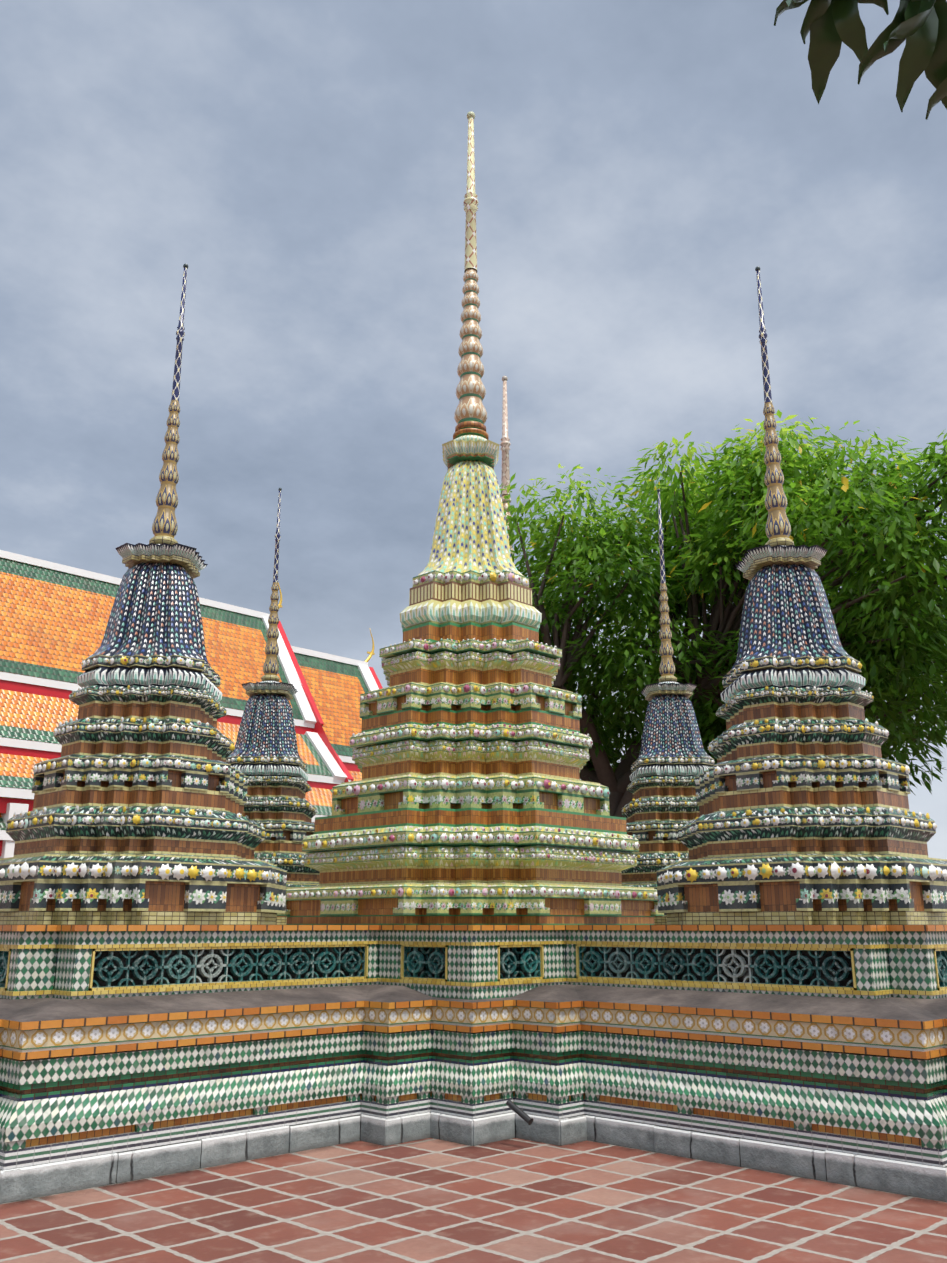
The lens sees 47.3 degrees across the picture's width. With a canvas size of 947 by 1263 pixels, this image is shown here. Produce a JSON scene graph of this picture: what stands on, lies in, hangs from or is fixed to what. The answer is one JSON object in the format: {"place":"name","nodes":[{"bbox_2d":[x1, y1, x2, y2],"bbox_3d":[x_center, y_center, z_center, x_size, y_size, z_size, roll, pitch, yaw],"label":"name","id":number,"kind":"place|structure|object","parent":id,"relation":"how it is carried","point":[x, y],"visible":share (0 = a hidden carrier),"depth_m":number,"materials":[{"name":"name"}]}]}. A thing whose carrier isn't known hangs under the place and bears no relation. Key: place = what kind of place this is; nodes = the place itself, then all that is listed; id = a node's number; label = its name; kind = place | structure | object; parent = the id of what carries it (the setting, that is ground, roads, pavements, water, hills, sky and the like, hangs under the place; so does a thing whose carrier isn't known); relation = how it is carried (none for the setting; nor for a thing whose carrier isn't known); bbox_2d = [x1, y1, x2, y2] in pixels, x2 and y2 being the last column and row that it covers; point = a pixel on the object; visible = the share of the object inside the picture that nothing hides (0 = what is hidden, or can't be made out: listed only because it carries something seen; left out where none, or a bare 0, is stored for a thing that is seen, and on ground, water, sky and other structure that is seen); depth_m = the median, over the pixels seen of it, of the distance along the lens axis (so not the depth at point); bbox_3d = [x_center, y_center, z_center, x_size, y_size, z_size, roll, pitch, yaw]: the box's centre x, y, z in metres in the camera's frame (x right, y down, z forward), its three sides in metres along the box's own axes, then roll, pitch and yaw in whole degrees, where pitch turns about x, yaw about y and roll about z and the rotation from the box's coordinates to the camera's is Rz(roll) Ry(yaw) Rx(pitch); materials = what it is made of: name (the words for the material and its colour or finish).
{"place":"outdoors","nodes":[
{"label":"outdoors","id":0,"kind":"place"},
{"bbox_2d":[0,550,382,857],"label":"temple roof","id":1,"kind":"structure","parent":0,"point":[54,617],"depth_m":41.58,"materials":[{"name":"tile"}]},
{"bbox_2d":[278,583,281,608],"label":"roof finial","id":2,"kind":"object","parent":1,"relation":"on","point":[279,604],"visible":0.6,"depth_m":49.78,"materials":[{"name":"gold metal"}]},
{"bbox_2d":[364,630,374,661],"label":"roof finial","id":3,"kind":"object","parent":1,"relation":"on","point":[371,653],"visible":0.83,"depth_m":53.17,"materials":[{"name":"gold metal"}]},
{"bbox_2d":[0,1138,946,1262],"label":"ground floor","id":4,"kind":"structure","parent":0,"point":[511,1200],"depth_m":6.56,"materials":[{"name":"tile"}]},
{"bbox_2d":[7,1140,935,1204],"bbox_3d":[-0.037,5.120,12.419,12.120,0.001,12.120,0,-15,0],"label":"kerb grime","id":5,"kind":"object","parent":4,"relation":"on","point":[438,1143],"visible":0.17,"depth_m":7.66,"materials":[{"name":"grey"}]},
{"bbox_2d":[0,925,946,1203],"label":"platform base","id":6,"kind":"object","parent":4,"relation":"on","point":[114,1083],"visible":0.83,"depth_m":8.25,"materials":[{"name":"tile"}]},
{"bbox_2d":[0,951,8,987],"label":"lattice block","id":7,"kind":"object","parent":6,"relation":"on","point":[3,961],"visible":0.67,"depth_m":8.14,"materials":[{"name":"ceramic"}]},
{"bbox_2d":[92,950,130,987],"bbox_3d":[-2.753,2.552,8.177,0.045,0.282,0.309,-14,-21,43],"label":"lattice block","id":8,"kind":"object","parent":6,"relation":"on","point":[109,979],"visible":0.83,"depth_m":8.17,"materials":[{"name":"ceramic"}]},
{"bbox_2d":[0,264,286,924],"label":"chedi","id":9,"kind":"structure","parent":6,"relation":"on","point":[135,816],"depth_m":9.52,"materials":[{"name":"multicoloured tile"}]},
{"bbox_2d":[124,950,164,985],"bbox_3d":[-2.548,2.607,8.378,0.045,0.282,0.309,-14,-21,43],"label":"lattice block","id":10,"kind":"object","parent":6,"relation":"on","point":[154,967],"visible":0.85,"depth_m":8.36,"materials":[{"name":"ceramic"}]},
{"bbox_2d":[159,949,197,984],"bbox_3d":[-2.342,2.662,8.580,0.045,0.282,0.309,-14,-21,43],"label":"lattice block","id":11,"kind":"object","parent":6,"relation":"on","point":[187,967],"visible":0.83,"depth_m":8.57,"materials":[{"name":"ceramic"}]},
{"bbox_2d":[192,949,228,983],"bbox_3d":[-2.136,2.716,8.782,0.045,0.282,0.309,-14,-21,43],"label":"lattice block","id":12,"kind":"object","parent":6,"relation":"on","point":[219,965],"visible":0.88,"depth_m":8.76,"materials":[{"name":"ceramic"}]},
{"bbox_2d":[223,948,258,981],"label":"lattice block","id":13,"kind":"object","parent":6,"relation":"on","point":[249,965],"visible":0.9,"depth_m":8.97,"materials":[{"name":"ceramic"}]},
{"bbox_2d":[253,948,286,980],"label":"lattice block","id":14,"kind":"object","parent":6,"relation":"on","point":[278,964],"visible":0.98,"depth_m":9.18,"materials":[{"name":"ceramic"}]},
{"bbox_2d":[226,488,319,924],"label":"chedi","id":15,"kind":"structure","parent":6,"relation":"on","point":[265,758],"depth_m":15.94,"materials":[{"name":"multicoloured tile"}]},
{"bbox_2d":[282,947,314,979],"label":"lattice block","id":16,"kind":"object","parent":6,"relation":"on","point":[291,962],"visible":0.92,"depth_m":9.37,"materials":[{"name":"ceramic"}]},
{"bbox_2d":[310,947,340,978],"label":"lattice block","id":17,"kind":"object","parent":6,"relation":"on","point":[332,962],"visible":0.85,"depth_m":9.57,"materials":[{"name":"ceramic"}]},
{"bbox_2d":[336,946,364,976],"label":"lattice block","id":18,"kind":"object","parent":6,"relation":"on","point":[350,953],"visible":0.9,"depth_m":9.78,"materials":[{"name":"ceramic"}]},
{"bbox_2d":[404,947,427,977],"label":"lattice block","id":19,"kind":"object","parent":6,"relation":"on","point":[417,956],"visible":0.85,"depth_m":9.67,"materials":[{"name":"ceramic"}]},
{"bbox_2d":[424,947,444,978],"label":"lattice block","id":20,"kind":"object","parent":6,"relation":"on","point":[431,961],"visible":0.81,"depth_m":9.49,"materials":[{"name":"ceramic"}]},
{"bbox_2d":[277,111,663,924],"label":"chedi","id":21,"kind":"structure","parent":6,"relation":"on","point":[471,797],"depth_m":12.19,"materials":[{"name":"multicoloured tile"}]},
{"bbox_2d":[500,947,519,978],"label":"lattice block","id":22,"kind":"object","parent":6,"relation":"on","point":[509,968],"visible":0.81,"depth_m":9.49,"materials":[{"name":"ceramic"}]},
{"bbox_2d":[506,1100,532,1124],"bbox_3d":[0.366,3.811,8.566,0.254,0.166,0.064,-14,-21,43],"label":"drain pipe","id":23,"kind":"object","parent":6,"relation":"attached to","point":[516,1109],"visible":1,"depth_m":8.54,"materials":[{"name":"black metal"}]},
{"bbox_2d":[516,947,540,977],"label":"lattice block","id":24,"kind":"object","parent":6,"relation":"on","point":[533,965],"visible":0.88,"depth_m":9.67,"materials":[{"name":"ceramic"}]},
{"bbox_2d":[579,946,607,976],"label":"lattice block","id":25,"kind":"object","parent":6,"relation":"on","point":[593,953],"visible":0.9,"depth_m":9.80,"materials":[{"name":"ceramic"}]},
{"bbox_2d":[604,947,634,977],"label":"lattice block","id":26,"kind":"object","parent":6,"relation":"on","point":[611,961],"visible":0.92,"depth_m":9.59,"materials":[{"name":"ceramic"}]},
{"bbox_2d":[631,947,661,979],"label":"lattice block","id":27,"kind":"object","parent":6,"relation":"on","point":[646,954],"visible":0.81,"depth_m":9.39,"materials":[{"name":"ceramic"}]},
{"bbox_2d":[621,489,714,924],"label":"chedi","id":28,"kind":"structure","parent":6,"relation":"on","point":[668,766],"depth_m":15.96,"materials":[{"name":"multicoloured tile"}]},
{"bbox_2d":[657,948,690,980],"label":"lattice block","id":29,"kind":"object","parent":6,"relation":"on","point":[674,954],"visible":0.83,"depth_m":9.19,"materials":[{"name":"ceramic"}]},
{"bbox_2d":[688,948,721,981],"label":"lattice block","id":30,"kind":"object","parent":6,"relation":"on","point":[695,965],"visible":0.9,"depth_m":9.00,"materials":[{"name":"ceramic"}]},
{"bbox_2d":[716,949,752,982],"bbox_3d":[2.129,2.726,8.816,0.309,0.282,0.045,-14,-21,43],"label":"lattice block","id":31,"kind":"object","parent":6,"relation":"on","point":[743,966],"visible":0.9,"depth_m":8.79,"materials":[{"name":"ceramic"}]},
{"bbox_2d":[749,949,786,984],"bbox_3d":[2.338,2.672,8.617,0.309,0.282,0.045,-14,-21,43],"label":"lattice block","id":32,"kind":"object","parent":6,"relation":"on","point":[757,966],"visible":0.9,"depth_m":8.59,"materials":[{"name":"ceramic"}]},
{"bbox_2d":[782,950,820,985],"bbox_3d":[2.547,2.618,8.418,0.309,0.282,0.045,-14,-21,43],"label":"lattice block","id":33,"kind":"object","parent":6,"relation":"on","point":[790,967],"visible":0.88,"depth_m":8.40,"materials":[{"name":"ceramic"}]},
{"bbox_2d":[656,266,946,924],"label":"chedi","id":34,"kind":"structure","parent":6,"relation":"on","point":[807,816],"depth_m":9.56,"materials":[{"name":"multicoloured tile"}]},
{"bbox_2d":[815,950,852,987],"bbox_3d":[2.756,2.564,8.220,0.309,0.282,0.045,-14,-21,43],"label":"lattice block","id":35,"kind":"object","parent":6,"relation":"on","point":[834,957],"visible":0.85,"depth_m":8.22,"materials":[{"name":"ceramic"}]},
{"bbox_2d":[936,950,946,986],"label":"lattice block","id":36,"kind":"object","parent":6,"relation":"on","point":[941,956],"visible":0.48,"depth_m":8.22,"materials":[{"name":"ceramic"}]},
{"bbox_2d":[500,376,514,564],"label":"distant spire","id":37,"kind":"structure","parent":4,"relation":"on","point":[505,444],"depth_m":32.87,"materials":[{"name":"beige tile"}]},
{"bbox_2d":[499,410,946,822],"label":"tamarind tree","id":38,"kind":"object","parent":4,"relation":"on","point":[888,613],"visible":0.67,"depth_m":25.87,"materials":[{"name":"green plant"}]},
{"bbox_2d":[0,0,946,858],"label":"sky","id":39,"kind":"structure","parent":0,"point":[637,162],"materials":[{"name":"grey"}]},
{"bbox_2d":[774,0,946,119],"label":"leaves","id":40,"kind":"object","parent":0,"point":[918,26],"visible":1,"depth_m":2.55,"materials":[{"name":"green plant"}]}
]}

